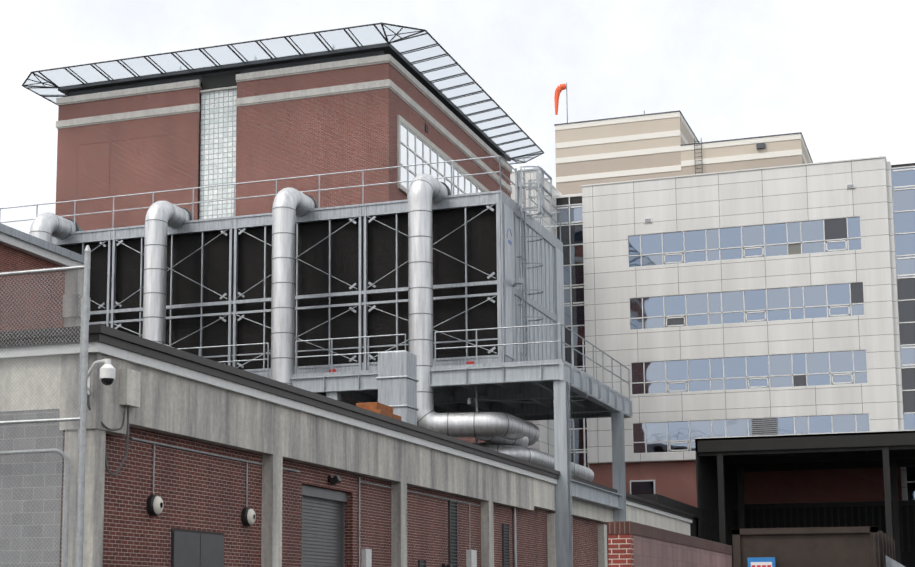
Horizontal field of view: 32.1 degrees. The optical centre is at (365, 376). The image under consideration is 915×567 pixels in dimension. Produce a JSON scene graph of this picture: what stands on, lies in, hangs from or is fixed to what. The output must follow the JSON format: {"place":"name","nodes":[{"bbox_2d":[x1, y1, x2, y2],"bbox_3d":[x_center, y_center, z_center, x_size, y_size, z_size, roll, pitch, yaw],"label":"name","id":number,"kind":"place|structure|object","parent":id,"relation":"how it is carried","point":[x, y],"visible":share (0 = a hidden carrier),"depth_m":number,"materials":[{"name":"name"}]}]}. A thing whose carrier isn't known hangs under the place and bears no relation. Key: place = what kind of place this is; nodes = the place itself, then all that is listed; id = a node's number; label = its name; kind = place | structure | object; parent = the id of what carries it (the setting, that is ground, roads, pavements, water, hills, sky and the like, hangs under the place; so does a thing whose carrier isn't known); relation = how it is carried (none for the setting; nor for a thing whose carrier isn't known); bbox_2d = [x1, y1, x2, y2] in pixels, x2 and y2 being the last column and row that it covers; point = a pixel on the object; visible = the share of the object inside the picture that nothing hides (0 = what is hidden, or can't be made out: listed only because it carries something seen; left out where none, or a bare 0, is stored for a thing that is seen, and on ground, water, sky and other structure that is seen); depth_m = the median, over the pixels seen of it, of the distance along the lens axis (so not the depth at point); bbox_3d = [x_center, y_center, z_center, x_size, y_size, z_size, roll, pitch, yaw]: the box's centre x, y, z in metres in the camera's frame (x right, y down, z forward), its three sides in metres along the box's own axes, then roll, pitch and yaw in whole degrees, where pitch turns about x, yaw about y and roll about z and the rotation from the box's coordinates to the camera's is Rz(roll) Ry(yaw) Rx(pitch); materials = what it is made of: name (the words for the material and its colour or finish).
{"place":"outdoors","nodes":[
{"label":"outdoors","id":0,"kind":"place"},
{"bbox_2d":[0,0,914,233],"label":"sky","id":1,"kind":"structure","parent":0,"point":[840,74],"materials":[{"name":"white"}]},
{"bbox_2d":[607,521,731,566],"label":"enclosure wall","id":2,"kind":"structure","parent":0,"point":[632,544],"depth_m":23.18,"materials":[{"name":"brick"}]},
{"bbox_2d":[554,83,812,194],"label":"building","id":3,"kind":"structure","parent":0,"point":[639,147],"depth_m":139.89,"materials":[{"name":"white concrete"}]},
{"label":"ground","id":4,"kind":"structure","parent":0,"visible":0},
{"bbox_2d":[0,223,89,331],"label":"old brick","id":5,"kind":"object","parent":4,"relation":"on","point":[21,251],"visible":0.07,"depth_m":51.07,"materials":[{"name":"red brick"}]},
{"bbox_2d":[0,245,90,566],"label":"fence","id":6,"kind":"object","parent":4,"relation":"on","point":[81,418],"visible":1,"depth_m":25.34,"materials":[{"name":"grey metal"}]},
{"bbox_2d":[55,43,511,442],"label":"brick building","id":7,"kind":"structure","parent":4,"relation":"on","point":[368,107],"depth_m":83.30,"materials":[{"name":"brick"}]},
{"bbox_2d":[22,22,543,164],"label":"roof overhang","id":8,"kind":"object","parent":7,"relation":"on","point":[428,57],"visible":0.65,"depth_m":83.89,"materials":[{"name":"white metal"}]},
{"bbox_2d":[0,324,693,566],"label":"building","id":9,"kind":"structure","parent":4,"relation":"on","point":[307,515],"depth_m":31.14,"materials":[{"name":"concrete"}]},
{"bbox_2d":[87,358,115,394],"bbox_3d":[-4.301,-0.007,25.430,0.730,0.532,0.249,-6,-10,35],"label":"security camera","id":10,"kind":"object","parent":9,"relation":"attached to","point":[107,373],"visible":0.88,"depth_m":25.23,"materials":[{"name":"white plastic"}]},
{"bbox_2d":[87,368,140,475],"bbox_3d":[-4.133,0.735,26.079,0.240,1.791,1.249,-5,-9,29],"label":"junction box","id":11,"kind":"object","parent":9,"relation":"attached to","point":[130,385],"visible":0.92,"depth_m":26.31,"materials":[{"name":"metal"}]},
{"bbox_2d":[146,494,163,515],"bbox_3d":[-3.634,2.239,27.636,0.196,0.380,0.380,-3,-9,21],"label":"wall light","id":12,"kind":"object","parent":9,"relation":"attached to","point":[154,505],"visible":1,"depth_m":27.52,"materials":[{"name":"white plastic"}]},
{"bbox_2d":[241,507,255,526],"bbox_3d":[-2.265,2.749,31.145,0.196,0.380,0.380,-3,-9,21],"label":"wall light","id":13,"kind":"object","parent":9,"relation":"attached to","point":[248,516],"visible":1,"depth_m":31.03,"materials":[{"name":"white plastic"}]},
{"bbox_2d":[328,475,341,484],"bbox_3d":[-0.681,2.302,35.239,0.280,0.215,0.180,-3,-9,21],"label":"wall light","id":14,"kind":"object","parent":9,"relation":"attached to","point":[335,480],"visible":1,"depth_m":35.16,"materials":[{"name":"black plastic"}]},
{"bbox_2d":[356,351,418,425],"bbox_3d":[0.548,0.384,42.082,1.122,2.550,4.553,-2,-8,12],"label":"air duct","id":15,"kind":"object","parent":9,"relation":"on","point":[396,378],"visible":0.69,"depth_m":43.45,"materials":[{"name":"white metal"}]},
{"bbox_2d":[270,362,632,566],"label":"platform","id":16,"kind":"structure","parent":9,"relation":"on","point":[454,388],"depth_m":56.83,"materials":[{"name":"metal"}]},
{"bbox_2d":[52,190,564,375],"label":"cooling tower","id":17,"kind":"structure","parent":16,"relation":"on","point":[351,270],"depth_m":59.30,"materials":[{"name":"black metal"}]},
{"bbox_2d":[0,156,560,240],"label":"upper railing","id":18,"kind":"object","parent":17,"relation":"on","point":[362,186],"visible":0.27,"depth_m":60.70,"materials":[{"name":"grey metal"}]},
{"bbox_2d":[512,166,552,392],"bbox_3d":[6.123,-3.502,58.548,0.924,8.580,3.080,-3,-9,21],"label":"caged ladder","id":19,"kind":"object","parent":17,"relation":"attached to","point":[543,210],"visible":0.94,"depth_m":58.81,"materials":[{"name":"grey metal"}]},
{"bbox_2d":[29,174,593,481],"bbox_3d":[-1.283,0.061,64.268,20.020,12.575,14.836,-3,-9,21],"label":"piping","id":20,"kind":"object","parent":16,"relation":"on","point":[509,434],"visible":0.56,"depth_m":57.15,"materials":[{"name":"grey metal"}]},
{"bbox_2d":[178,324,629,400],"bbox_3d":[-2.884,0.312,63.211,24.755,1.474,11.128,-3,-9,21],"label":"platform rail","id":21,"kind":"object","parent":16,"relation":"attached to","point":[450,366],"visible":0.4,"depth_m":56.26,"materials":[{"name":"grey metal"}]},
{"bbox_2d":[130,363,586,566],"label":"conduit pipes","id":22,"kind":"object","parent":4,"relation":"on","point":[366,558],"visible":0.5,"depth_m":44.35,"materials":[{"name":"white metal"}]},
{"bbox_2d":[510,156,914,506],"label":"hospital","id":23,"kind":"structure","parent":4,"relation":"on","point":[777,300],"depth_m":104.47,"materials":[{"name":"concrete"}]},
{"bbox_2d":[635,429,914,566],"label":"canopy","id":24,"kind":"object","parent":4,"relation":"on","point":[721,511],"visible":0.54,"depth_m":91.35,"materials":[{"name":"black metal"}]},
{"bbox_2d":[732,526,904,566],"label":"dumpster","id":25,"kind":"object","parent":4,"relation":"on","point":[869,546],"visible":1,"depth_m":30.94,"materials":[{"name":"brown metal"}]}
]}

